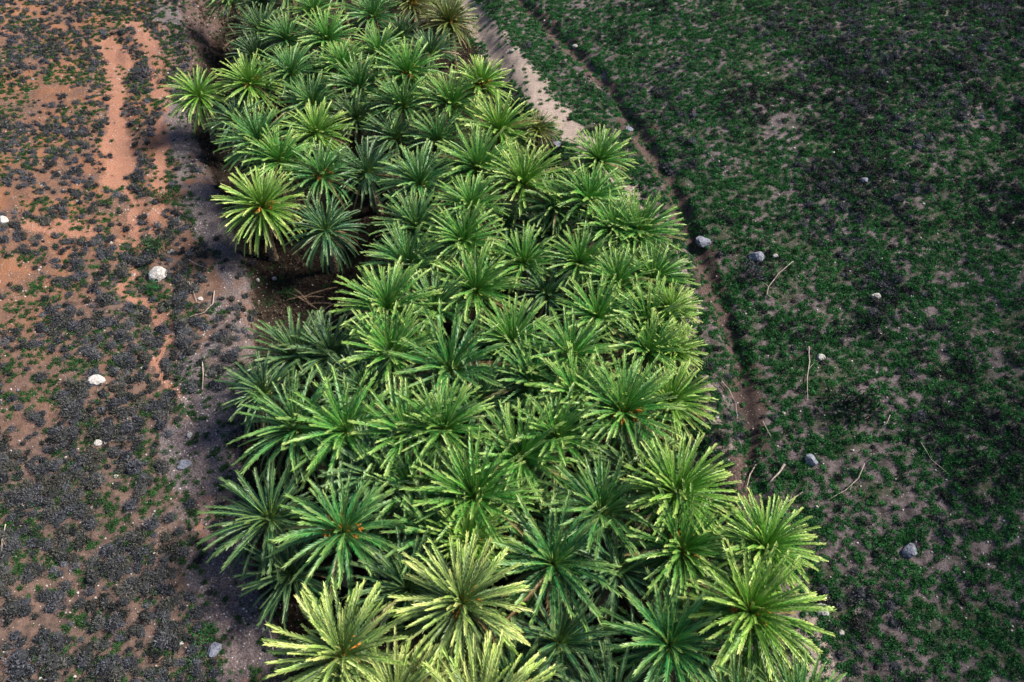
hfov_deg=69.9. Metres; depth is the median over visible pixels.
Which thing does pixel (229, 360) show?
grey cushion shrub
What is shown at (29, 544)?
grey cushion shrub
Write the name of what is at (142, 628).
grey cushion shrub
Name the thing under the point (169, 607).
grey cushion shrub
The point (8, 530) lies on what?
grey cushion shrub
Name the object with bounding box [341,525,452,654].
date palm
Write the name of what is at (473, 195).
date palm
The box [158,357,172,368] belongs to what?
grey cushion shrub
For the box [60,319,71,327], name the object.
grey cushion shrub
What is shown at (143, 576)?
grey cushion shrub
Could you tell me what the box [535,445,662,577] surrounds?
date palm
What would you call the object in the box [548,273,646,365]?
date palm
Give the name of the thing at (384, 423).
date palm
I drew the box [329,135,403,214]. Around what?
date palm
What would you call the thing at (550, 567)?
date palm
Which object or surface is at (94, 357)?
grey cushion shrub
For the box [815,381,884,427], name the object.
dark bush
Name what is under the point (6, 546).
grey cushion shrub
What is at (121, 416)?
grey cushion shrub
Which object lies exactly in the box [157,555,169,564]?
grey cushion shrub
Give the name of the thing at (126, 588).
grey cushion shrub
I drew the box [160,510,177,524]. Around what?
grey cushion shrub
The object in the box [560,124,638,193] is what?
date palm
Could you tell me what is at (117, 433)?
grey cushion shrub
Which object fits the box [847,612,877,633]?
grey cushion shrub
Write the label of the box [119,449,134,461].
grey cushion shrub
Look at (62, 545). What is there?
grey cushion shrub
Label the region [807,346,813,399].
fallen branch
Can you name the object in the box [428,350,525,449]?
date palm
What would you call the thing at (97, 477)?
grey cushion shrub
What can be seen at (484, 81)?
date palm
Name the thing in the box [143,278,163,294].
green bush
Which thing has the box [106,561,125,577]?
grey cushion shrub
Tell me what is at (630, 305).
date palm
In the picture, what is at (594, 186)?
date palm
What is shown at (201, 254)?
grey cushion shrub
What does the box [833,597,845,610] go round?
grey cushion shrub
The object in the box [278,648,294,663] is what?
grey cushion shrub
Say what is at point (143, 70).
grey bush
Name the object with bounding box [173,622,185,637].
grey cushion shrub
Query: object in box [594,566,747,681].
date palm
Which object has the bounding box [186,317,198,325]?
grey cushion shrub
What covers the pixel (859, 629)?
grey cushion shrub
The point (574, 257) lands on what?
date palm
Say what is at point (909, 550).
rock
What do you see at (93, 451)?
grey cushion shrub
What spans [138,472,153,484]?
grey cushion shrub
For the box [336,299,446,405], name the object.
date palm
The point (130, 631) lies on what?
grey cushion shrub
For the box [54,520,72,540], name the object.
grey cushion shrub
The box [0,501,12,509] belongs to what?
grey cushion shrub
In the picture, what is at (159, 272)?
rock
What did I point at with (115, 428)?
grey cushion shrub
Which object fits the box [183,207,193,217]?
green bush
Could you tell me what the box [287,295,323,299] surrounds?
fallen frond
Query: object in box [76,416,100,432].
green bush
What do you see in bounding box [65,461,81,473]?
grey cushion shrub
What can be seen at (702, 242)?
rock
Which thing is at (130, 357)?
grey cushion shrub
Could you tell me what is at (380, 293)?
date palm
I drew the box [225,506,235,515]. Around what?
grey cushion shrub
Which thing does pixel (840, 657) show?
grey cushion shrub
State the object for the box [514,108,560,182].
date palm
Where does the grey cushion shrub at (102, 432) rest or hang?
on the ground at (246, 650)
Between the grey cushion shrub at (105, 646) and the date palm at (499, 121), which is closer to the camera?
the grey cushion shrub at (105, 646)
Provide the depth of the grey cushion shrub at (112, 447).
43.14 m
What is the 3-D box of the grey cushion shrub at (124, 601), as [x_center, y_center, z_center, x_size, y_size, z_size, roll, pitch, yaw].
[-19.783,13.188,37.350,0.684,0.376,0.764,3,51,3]
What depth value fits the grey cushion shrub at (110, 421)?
44.09 m
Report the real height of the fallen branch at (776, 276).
0.855 m
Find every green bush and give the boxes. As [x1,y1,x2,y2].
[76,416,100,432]
[133,234,171,257]
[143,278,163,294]
[154,188,179,204]
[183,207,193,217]
[191,622,217,650]
[282,286,299,302]
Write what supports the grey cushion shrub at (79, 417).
on the ground at (246, 650)
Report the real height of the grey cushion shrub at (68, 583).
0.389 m
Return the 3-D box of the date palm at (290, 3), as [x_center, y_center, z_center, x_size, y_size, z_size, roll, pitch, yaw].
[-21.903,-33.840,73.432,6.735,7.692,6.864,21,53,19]
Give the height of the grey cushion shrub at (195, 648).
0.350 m
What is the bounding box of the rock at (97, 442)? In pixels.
[94,439,102,446]
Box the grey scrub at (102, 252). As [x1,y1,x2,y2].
[0,0,1023,681]
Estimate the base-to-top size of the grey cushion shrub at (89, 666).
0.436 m
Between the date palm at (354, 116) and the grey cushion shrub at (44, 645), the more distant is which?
the date palm at (354, 116)
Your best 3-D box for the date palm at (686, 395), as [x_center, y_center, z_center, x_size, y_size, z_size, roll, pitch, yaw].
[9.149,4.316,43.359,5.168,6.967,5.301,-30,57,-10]
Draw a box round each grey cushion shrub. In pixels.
[0,437,11,451]
[0,455,14,464]
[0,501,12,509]
[0,542,15,552]
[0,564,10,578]
[0,582,11,596]
[0,600,21,620]
[1,527,14,535]
[1,645,26,671]
[2,572,17,586]
[4,485,23,501]
[4,513,18,521]
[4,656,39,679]
[5,538,25,550]
[6,492,20,502]
[6,629,21,644]
[7,219,22,228]
[7,460,18,470]
[10,494,22,507]
[15,487,37,505]
[16,603,35,617]
[17,594,33,608]
[18,478,33,489]
[18,524,28,537]
[19,568,34,582]
[19,649,29,660]
[21,561,37,571]
[22,406,36,418]
[25,411,39,423]
[25,536,38,550]
[25,568,36,582]
[26,338,36,349]
[28,561,49,578]
[30,462,46,475]
[30,495,51,506]
[32,320,46,332]
[32,370,48,384]
[32,479,44,490]
[35,418,45,428]
[35,587,53,602]
[35,638,50,652]
[38,213,54,226]
[38,483,60,506]
[38,538,55,551]
[38,646,54,662]
[39,647,72,673]
[41,505,59,518]
[42,503,57,516]
[42,601,62,613]
[43,499,54,507]
[45,510,64,524]
[45,543,68,558]
[46,510,57,527]
[47,590,63,604]
[47,591,67,604]
[48,318,61,327]
[50,311,67,319]
[50,457,62,466]
[50,630,67,646]
[51,274,65,284]
[51,431,64,441]
[51,468,76,483]
[51,550,68,563]
[53,424,68,436]
[54,389,68,399]
[54,425,68,444]
[54,472,71,487]
[54,474,70,489]
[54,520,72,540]
[56,396,70,407]
[56,533,71,544]
[57,312,71,320]
[58,492,70,501]
[58,539,70,549]
[58,580,74,591]
[58,655,69,670]
[59,377,76,389]
[59,405,68,416]
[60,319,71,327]
[60,507,72,519]
[62,318,81,331]
[62,400,82,416]
[62,495,81,506]
[63,424,81,438]
[64,503,80,513]
[65,308,75,317]
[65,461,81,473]
[67,540,85,550]
[67,554,79,563]
[68,402,83,416]
[69,596,85,609]
[71,381,87,393]
[71,410,83,420]
[71,524,90,543]
[72,401,84,411]
[72,468,86,479]
[72,488,85,499]
[72,641,100,660]
[73,510,85,519]
[74,386,91,401]
[74,651,91,670]
[75,321,93,335]
[75,453,91,466]
[76,267,88,278]
[77,378,89,387]
[77,597,99,615]
[77,656,95,673]
[78,453,93,466]
[81,341,97,356]
[81,412,94,420]
[82,517,99,531]
[82,556,96,571]
[83,368,99,379]
[83,479,97,490]
[83,507,94,518]
[84,422,106,440]
[85,446,97,455]
[85,472,106,486]
[85,567,101,586]
[87,460,101,472]
[88,489,101,502]
[88,653,115,673]
[90,350,104,360]
[91,611,108,629]
[92,332,105,344]
[93,451,108,461]
[94,542,112,561]
[96,292,114,304]
[97,636,114,651]
[98,417,114,429]
[99,424,110,437]
[99,661,118,681]
[103,544,118,558]
[103,556,114,567]
[104,424,114,435]
[104,619,118,633]
[104,666,125,681]
[105,340,117,350]
[105,397,119,408]
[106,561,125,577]
[106,566,116,580]
[107,444,120,458]
[107,446,121,458]
[108,546,124,567]
[108,611,122,624]
[109,383,119,392]
[109,424,118,435]
[111,555,130,568]
[112,352,126,361]
[112,431,129,442]
[113,329,130,341]
[113,426,123,435]
[114,390,126,398]
[114,653,133,671]
[115,407,129,420]
[115,457,127,474]
[116,262,131,273]
[117,319,136,330]
[117,581,133,596]
[118,559,131,571]
[118,593,129,606]
[119,415,139,434]
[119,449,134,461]
[119,529,140,546]
[121,454,146,475]
[121,499,138,514]
[121,620,144,637]
[124,350,134,362]
[125,256,136,264]
[126,575,138,588]
[127,405,139,416]
[127,657,140,668]
[129,543,141,553]
[130,527,149,548]
[130,665,142,678]
[133,256,149,264]
[134,370,147,381]
[134,479,150,489]
[134,486,146,498]
[134,565,153,587]
[134,578,156,595]
[134,624,144,635]
[135,310,154,326]
[137,472,153,482]
[137,515,159,530]
[138,355,152,363]
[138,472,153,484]
[140,329,153,338]
[140,612,151,625]
[141,336,155,342]
[142,666,157,678]
[143,564,153,576]
[144,339,155,348]
[146,382,158,391]
[148,619,177,648]
[150,396,164,405]
[150,566,173,584]
[153,410,166,422]
[153,419,167,432]
[153,608,170,620]
[154,320,169,334]
[154,456,166,468]
[154,596,175,614]
[155,561,169,578]
[155,579,171,595]
[155,598,168,612]
[156,461,169,475]
[156,624,170,642]
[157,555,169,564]
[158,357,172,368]
[159,364,171,373]
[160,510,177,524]
[160,527,173,541]
[162,402,177,416]
[163,566,181,579]
[163,628,179,645]
[164,269,172,278]
[165,634,180,651]
[166,535,181,553]
[166,590,183,605]
[169,294,181,302]
[171,625,186,633]
[173,275,194,292]
[173,333,193,348]
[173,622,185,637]
[174,315,187,325]
[174,319,186,328]
[175,545,192,557]
[176,325,191,335]
[182,498,201,509]
[182,587,196,601]
[184,346,197,355]
[184,377,200,393]
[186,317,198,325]
[187,283,200,293]
[187,316,197,325]
[187,602,208,622]
[190,640,201,653]
[190,663,204,677]
[191,248,207,258]
[192,619,203,632]
[203,519,221,530]
[208,665,223,677]
[210,331,219,342]
[210,380,228,392]
[211,361,226,371]
[211,500,222,510]
[215,330,231,338]
[220,353,237,364]
[224,436,239,454]
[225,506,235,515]
[228,346,239,357]
[233,488,247,503]
[235,416,246,428]
[261,641,269,652]
[266,670,275,681]
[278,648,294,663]
[715,429,727,439]
[813,581,831,596]
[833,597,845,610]
[834,648,846,660]
[840,32,853,41]
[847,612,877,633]
[849,163,860,172]
[851,659,862,678]
[852,585,865,603]
[853,626,870,637]
[858,633,872,643]
[867,294,886,306]
[875,279,890,288]
[880,52,893,62]
[882,600,895,616]
[887,661,901,673]
[891,193,905,201]
[893,272,904,283]
[908,412,920,422]
[923,183,936,192]
[939,527,954,538]
[955,109,969,120]
[962,60,973,69]
[964,518,978,533]
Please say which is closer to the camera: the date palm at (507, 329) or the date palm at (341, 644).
the date palm at (341, 644)
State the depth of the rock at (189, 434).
44.32 m
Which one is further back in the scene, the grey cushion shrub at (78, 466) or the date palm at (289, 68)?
the date palm at (289, 68)
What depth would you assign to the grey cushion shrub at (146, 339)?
48.71 m
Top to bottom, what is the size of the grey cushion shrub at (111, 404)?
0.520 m
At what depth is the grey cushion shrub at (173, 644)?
36.29 m
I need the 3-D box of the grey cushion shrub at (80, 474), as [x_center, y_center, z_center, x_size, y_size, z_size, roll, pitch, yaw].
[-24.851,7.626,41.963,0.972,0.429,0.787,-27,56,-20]
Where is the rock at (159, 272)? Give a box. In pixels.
[148,266,166,282]
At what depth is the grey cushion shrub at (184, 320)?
49.68 m
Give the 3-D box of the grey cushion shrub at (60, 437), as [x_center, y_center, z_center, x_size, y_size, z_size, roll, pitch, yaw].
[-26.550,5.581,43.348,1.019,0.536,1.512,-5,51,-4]
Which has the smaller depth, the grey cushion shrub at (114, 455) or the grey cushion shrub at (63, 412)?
the grey cushion shrub at (114, 455)
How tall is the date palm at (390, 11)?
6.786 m
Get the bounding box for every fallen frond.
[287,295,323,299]
[291,292,316,308]
[302,287,337,297]
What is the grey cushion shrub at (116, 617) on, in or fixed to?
on the ground at (246, 650)
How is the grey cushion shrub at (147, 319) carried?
on the ground at (246, 650)
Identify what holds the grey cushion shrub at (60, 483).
on the ground at (246, 650)
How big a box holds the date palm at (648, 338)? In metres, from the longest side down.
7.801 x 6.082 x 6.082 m
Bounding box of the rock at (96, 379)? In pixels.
[86,374,105,385]
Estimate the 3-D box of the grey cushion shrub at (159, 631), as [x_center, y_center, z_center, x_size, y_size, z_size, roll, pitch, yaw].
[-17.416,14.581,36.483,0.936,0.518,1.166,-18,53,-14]
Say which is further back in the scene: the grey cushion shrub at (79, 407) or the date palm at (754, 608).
the grey cushion shrub at (79, 407)
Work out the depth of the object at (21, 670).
34.98 m
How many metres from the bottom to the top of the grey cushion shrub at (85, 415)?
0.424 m
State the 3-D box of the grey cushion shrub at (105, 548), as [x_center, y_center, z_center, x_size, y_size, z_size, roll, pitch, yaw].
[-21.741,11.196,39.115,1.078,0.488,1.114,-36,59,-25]
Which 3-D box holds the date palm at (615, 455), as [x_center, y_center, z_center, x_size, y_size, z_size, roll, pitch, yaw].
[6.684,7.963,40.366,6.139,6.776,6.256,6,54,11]
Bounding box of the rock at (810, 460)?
[804,454,817,465]
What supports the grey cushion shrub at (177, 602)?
on the ground at (246, 650)
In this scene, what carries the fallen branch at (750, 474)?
on the ground at (246, 650)
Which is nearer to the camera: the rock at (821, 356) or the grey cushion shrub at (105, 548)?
the grey cushion shrub at (105, 548)
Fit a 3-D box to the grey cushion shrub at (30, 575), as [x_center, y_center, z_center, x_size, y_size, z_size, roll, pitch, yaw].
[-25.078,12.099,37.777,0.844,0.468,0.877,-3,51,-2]
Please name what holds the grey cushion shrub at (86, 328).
on the ground at (246, 650)
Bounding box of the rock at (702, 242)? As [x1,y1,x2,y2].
[695,236,710,247]
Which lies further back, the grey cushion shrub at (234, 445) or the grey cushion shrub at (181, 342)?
the grey cushion shrub at (181, 342)
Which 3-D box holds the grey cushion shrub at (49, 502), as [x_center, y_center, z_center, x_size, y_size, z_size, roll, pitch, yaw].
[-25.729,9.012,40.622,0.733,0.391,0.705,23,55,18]
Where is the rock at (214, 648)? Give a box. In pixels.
[207,642,221,657]
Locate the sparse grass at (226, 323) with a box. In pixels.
[2,3,1022,676]
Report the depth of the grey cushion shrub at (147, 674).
35.47 m
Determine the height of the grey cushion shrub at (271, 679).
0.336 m
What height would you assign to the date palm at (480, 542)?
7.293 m
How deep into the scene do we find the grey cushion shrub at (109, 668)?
35.27 m
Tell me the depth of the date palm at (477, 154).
54.21 m
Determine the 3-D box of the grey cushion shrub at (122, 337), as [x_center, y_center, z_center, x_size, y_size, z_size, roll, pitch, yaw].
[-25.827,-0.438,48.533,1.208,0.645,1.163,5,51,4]
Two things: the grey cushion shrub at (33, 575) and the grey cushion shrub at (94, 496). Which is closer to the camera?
the grey cushion shrub at (33, 575)
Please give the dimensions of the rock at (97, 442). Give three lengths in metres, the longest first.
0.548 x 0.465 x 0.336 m
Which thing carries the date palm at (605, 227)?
on the ground at (246, 650)
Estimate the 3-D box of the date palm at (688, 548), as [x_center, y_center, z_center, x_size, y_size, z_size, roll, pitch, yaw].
[8.273,11.157,37.270,6.933,7.762,6.791,-25,64,-22]
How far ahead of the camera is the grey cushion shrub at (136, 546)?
39.22 m
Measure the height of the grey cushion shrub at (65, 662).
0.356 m
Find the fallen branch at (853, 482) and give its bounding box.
[828,463,864,499]
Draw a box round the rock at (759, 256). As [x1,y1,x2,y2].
[748,251,763,261]
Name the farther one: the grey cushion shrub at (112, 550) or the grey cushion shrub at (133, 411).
the grey cushion shrub at (133, 411)
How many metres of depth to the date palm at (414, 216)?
50.75 m
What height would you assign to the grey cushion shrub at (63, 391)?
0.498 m
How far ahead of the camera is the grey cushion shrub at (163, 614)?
37.09 m
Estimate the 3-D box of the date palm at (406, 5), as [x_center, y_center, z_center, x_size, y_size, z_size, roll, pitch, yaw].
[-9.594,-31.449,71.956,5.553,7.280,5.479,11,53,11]
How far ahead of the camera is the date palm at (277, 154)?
55.10 m
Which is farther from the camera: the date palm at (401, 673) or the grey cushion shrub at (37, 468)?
the grey cushion shrub at (37, 468)
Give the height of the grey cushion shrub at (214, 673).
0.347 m
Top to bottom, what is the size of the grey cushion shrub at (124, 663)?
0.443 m
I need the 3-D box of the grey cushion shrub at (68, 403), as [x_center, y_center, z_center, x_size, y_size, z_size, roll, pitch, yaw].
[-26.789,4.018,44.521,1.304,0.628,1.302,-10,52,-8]
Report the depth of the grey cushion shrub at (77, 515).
40.29 m
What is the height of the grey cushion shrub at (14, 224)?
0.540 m
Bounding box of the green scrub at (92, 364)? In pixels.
[0,0,501,681]
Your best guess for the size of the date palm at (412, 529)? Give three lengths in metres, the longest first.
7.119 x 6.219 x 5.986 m
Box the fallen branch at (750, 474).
[746,464,755,488]
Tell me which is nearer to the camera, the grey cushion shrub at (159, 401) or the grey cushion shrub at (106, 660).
the grey cushion shrub at (106, 660)
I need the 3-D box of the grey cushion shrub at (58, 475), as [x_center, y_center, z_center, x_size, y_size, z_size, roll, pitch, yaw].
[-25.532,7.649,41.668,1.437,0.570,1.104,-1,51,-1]
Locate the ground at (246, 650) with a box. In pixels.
[0,0,1023,681]
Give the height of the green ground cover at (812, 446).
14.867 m
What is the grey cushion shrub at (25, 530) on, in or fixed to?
on the ground at (246, 650)
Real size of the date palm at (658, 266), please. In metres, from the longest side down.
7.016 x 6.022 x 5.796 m
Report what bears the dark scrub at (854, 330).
on the ground at (246, 650)
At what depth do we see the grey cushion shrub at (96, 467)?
42.33 m
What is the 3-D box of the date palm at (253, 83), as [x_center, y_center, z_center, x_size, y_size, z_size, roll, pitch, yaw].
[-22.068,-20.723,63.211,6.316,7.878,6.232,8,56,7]
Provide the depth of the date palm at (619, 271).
46.86 m
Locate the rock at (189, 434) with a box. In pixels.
[187,432,192,438]
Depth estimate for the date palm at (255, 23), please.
68.49 m
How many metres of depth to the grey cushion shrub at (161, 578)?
38.22 m
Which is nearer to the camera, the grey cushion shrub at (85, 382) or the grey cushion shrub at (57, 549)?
the grey cushion shrub at (57, 549)
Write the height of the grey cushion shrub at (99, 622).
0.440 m
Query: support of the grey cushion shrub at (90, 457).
on the ground at (246, 650)
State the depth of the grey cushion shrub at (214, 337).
48.80 m
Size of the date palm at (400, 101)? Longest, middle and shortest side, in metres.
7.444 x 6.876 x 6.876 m
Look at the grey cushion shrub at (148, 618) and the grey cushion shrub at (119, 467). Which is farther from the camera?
the grey cushion shrub at (119, 467)
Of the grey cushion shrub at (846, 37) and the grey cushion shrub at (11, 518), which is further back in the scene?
the grey cushion shrub at (846, 37)
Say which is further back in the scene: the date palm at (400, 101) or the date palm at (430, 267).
the date palm at (400, 101)
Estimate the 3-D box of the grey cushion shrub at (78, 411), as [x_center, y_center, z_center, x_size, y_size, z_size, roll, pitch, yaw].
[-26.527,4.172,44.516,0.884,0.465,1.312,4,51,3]
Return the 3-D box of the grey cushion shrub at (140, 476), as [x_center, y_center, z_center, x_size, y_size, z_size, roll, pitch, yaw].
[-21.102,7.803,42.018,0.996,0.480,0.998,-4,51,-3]
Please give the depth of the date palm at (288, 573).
36.46 m
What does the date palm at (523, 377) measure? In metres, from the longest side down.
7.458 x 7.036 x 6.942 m
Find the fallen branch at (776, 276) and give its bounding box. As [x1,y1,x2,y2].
[764,261,793,298]
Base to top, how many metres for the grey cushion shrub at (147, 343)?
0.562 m
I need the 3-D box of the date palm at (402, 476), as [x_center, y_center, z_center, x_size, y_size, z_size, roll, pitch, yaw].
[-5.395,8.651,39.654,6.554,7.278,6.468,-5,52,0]
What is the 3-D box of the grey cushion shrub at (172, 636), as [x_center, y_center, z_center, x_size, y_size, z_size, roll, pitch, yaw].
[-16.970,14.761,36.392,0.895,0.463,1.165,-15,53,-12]
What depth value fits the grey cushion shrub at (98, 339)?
48.34 m
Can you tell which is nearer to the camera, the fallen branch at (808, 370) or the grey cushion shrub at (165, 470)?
the grey cushion shrub at (165, 470)
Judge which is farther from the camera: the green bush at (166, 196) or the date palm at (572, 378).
the green bush at (166, 196)
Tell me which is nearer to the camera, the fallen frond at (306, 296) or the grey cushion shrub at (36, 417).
the grey cushion shrub at (36, 417)
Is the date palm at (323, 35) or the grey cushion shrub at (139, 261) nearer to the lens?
the grey cushion shrub at (139, 261)
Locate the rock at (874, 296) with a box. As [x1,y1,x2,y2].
[871,293,880,298]
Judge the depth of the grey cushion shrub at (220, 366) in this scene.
47.25 m
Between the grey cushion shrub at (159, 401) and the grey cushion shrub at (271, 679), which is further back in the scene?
the grey cushion shrub at (159, 401)
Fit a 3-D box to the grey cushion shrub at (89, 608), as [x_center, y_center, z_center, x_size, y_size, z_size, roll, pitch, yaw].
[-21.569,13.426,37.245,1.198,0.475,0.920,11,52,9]
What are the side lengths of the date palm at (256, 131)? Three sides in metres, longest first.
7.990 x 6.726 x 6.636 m
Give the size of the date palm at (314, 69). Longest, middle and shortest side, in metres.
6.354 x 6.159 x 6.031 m
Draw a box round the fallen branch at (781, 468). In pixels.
[770,463,784,481]
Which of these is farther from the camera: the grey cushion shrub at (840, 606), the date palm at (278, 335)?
the date palm at (278, 335)
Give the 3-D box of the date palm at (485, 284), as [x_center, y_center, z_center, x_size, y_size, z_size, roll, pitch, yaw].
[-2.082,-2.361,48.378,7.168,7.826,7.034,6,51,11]
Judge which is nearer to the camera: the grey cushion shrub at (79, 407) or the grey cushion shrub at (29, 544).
the grey cushion shrub at (29, 544)
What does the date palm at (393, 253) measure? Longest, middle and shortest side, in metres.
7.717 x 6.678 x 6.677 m
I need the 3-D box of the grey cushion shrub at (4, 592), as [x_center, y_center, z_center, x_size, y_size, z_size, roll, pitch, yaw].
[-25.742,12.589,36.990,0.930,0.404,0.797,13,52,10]
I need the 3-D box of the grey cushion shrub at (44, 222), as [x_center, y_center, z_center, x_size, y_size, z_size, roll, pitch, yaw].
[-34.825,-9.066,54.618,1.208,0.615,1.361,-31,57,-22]
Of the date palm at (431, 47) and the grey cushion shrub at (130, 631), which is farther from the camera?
the date palm at (431, 47)
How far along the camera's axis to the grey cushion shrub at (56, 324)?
48.57 m
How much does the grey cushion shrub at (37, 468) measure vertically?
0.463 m
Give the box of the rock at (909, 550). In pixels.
[901,543,917,557]
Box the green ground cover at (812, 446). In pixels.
[454,0,1023,681]
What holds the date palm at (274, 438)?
on the ground at (246, 650)
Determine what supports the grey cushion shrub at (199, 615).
on the ground at (246, 650)
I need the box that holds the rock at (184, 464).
[177,459,191,469]
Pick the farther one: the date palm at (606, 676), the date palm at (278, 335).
the date palm at (278, 335)
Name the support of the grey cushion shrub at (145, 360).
on the ground at (246, 650)
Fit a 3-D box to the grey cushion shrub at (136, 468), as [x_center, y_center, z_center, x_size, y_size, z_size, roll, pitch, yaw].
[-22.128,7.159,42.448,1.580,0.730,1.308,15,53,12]
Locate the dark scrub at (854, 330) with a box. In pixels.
[0,0,1023,681]
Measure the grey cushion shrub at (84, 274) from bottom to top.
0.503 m
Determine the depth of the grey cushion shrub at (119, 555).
38.91 m
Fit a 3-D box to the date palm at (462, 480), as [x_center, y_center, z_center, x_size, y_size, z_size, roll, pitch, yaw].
[-1.740,8.778,38.716,7.633,8.276,7.532,0,54,13]
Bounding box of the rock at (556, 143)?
[552,141,560,147]
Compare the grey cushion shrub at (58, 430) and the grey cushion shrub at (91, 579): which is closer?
the grey cushion shrub at (91, 579)
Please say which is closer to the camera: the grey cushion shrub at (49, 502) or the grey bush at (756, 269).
the grey cushion shrub at (49, 502)
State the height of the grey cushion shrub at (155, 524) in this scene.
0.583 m
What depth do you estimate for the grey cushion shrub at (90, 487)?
41.47 m
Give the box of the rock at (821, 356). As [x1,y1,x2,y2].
[817,354,825,360]
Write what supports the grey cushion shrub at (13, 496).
on the ground at (246, 650)
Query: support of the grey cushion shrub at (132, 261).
on the ground at (246, 650)
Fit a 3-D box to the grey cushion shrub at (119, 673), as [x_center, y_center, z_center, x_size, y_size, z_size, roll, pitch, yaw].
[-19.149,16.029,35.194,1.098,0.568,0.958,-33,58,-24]
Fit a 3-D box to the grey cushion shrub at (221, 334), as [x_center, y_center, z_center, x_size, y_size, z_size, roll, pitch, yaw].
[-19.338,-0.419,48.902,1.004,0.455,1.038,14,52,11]
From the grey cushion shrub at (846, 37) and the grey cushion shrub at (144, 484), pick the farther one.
the grey cushion shrub at (846, 37)
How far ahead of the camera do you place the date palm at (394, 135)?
58.32 m
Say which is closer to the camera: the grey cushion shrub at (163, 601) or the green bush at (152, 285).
the grey cushion shrub at (163, 601)
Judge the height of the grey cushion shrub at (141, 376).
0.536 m
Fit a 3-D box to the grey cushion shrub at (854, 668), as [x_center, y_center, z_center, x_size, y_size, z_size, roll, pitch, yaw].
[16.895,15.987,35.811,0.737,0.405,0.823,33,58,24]
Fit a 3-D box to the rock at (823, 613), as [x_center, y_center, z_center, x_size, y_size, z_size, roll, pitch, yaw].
[15.984,13.840,37.731,0.674,0.527,0.702,5,51,4]
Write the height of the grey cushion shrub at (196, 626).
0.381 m
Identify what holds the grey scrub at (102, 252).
on the ground at (246, 650)
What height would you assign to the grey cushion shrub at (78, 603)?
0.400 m
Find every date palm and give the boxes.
[161,65,233,147]
[196,457,339,590]
[200,90,270,162]
[201,0,254,42]
[211,100,299,188]
[212,49,286,134]
[212,163,311,261]
[215,350,311,437]
[224,29,280,97]
[226,1,295,73]
[226,367,357,495]
[230,0,287,41]
[233,520,346,630]
[237,123,317,213]
[237,306,349,409]
[255,43,326,125]
[256,8,318,88]
[260,577,419,681]
[262,0,302,37]
[264,461,415,604]
[273,361,406,505]
[275,70,349,148]
[277,309,368,403]
[278,97,354,173]
[280,137,360,218]
[283,0,342,63]
[284,192,368,273]
[291,5,362,92]
[297,47,350,119]
[309,37,374,127]
[314,0,370,40]
[317,344,421,442]
[317,418,432,539]
[319,50,399,139]
[323,85,390,157]
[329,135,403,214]
[329,256,445,366]
[331,626,461,681]
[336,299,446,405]
[337,0,404,58]
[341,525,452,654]
[347,432,464,551]
[348,20,409,106]
[348,375,459,485]
[357,106,426,182]
[358,70,440,158]
[359,219,454,316]
[368,36,448,108]
[369,185,454,280]
[371,0,400,26]
[371,480,486,578]
[374,138,465,236]
[377,10,427,57]
[383,299,521,433]
[386,0,436,43]
[387,373,503,483]
[387,528,534,678]
[393,262,478,349]
[398,426,543,562]
[400,235,474,321]
[402,27,461,94]
[403,104,472,169]
[410,65,489,157]
[414,487,521,586]
[417,0,478,67]
[420,199,506,276]
[420,627,556,681]
[423,146,477,223]
[424,237,534,342]
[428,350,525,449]
[431,170,511,258]
[432,121,524,209]
[448,54,516,130]
[456,89,541,185]
[457,614,568,681]
[464,397,581,514]
[466,292,562,389]
[467,188,538,263]
[471,139,574,239]
[476,491,627,649]
[477,324,583,431]
[482,220,566,313]
[487,456,574,571]
[494,575,625,681]
[498,381,610,490]
[508,260,581,338]
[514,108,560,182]
[514,201,580,273]
[515,169,593,260]
[518,306,619,395]
[523,340,625,439]
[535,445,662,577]
[537,221,623,321]
[544,159,634,248]
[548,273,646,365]
[551,635,669,681]
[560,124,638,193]
[560,348,688,475]
[569,516,669,626]
[574,190,651,287]
[577,242,656,341]
[582,418,682,530]
[594,188,686,275]
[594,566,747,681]
[600,271,702,374]
[600,309,694,403]
[613,430,744,561]
[613,476,754,618]
[619,240,699,309]
[635,279,702,337]
[635,358,718,446]
[644,322,708,390]
[675,539,835,681]
[681,650,775,681]
[704,487,828,598]
[742,649,845,681]
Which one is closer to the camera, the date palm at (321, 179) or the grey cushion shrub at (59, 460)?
the grey cushion shrub at (59, 460)
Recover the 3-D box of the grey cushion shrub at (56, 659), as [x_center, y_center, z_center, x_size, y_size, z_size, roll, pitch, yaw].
[-22.061,15.389,35.366,1.708,0.605,1.152,-8,51,-6]
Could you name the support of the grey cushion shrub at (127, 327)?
on the ground at (246, 650)
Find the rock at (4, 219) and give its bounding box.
[0,216,8,223]
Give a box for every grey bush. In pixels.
[131,66,160,80]
[736,258,765,280]
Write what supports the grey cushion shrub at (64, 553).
on the ground at (246, 650)
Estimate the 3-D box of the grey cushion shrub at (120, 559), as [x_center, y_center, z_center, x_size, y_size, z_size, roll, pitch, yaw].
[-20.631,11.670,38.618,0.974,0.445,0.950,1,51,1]
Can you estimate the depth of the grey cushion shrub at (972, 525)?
38.58 m
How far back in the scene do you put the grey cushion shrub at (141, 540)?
39.47 m

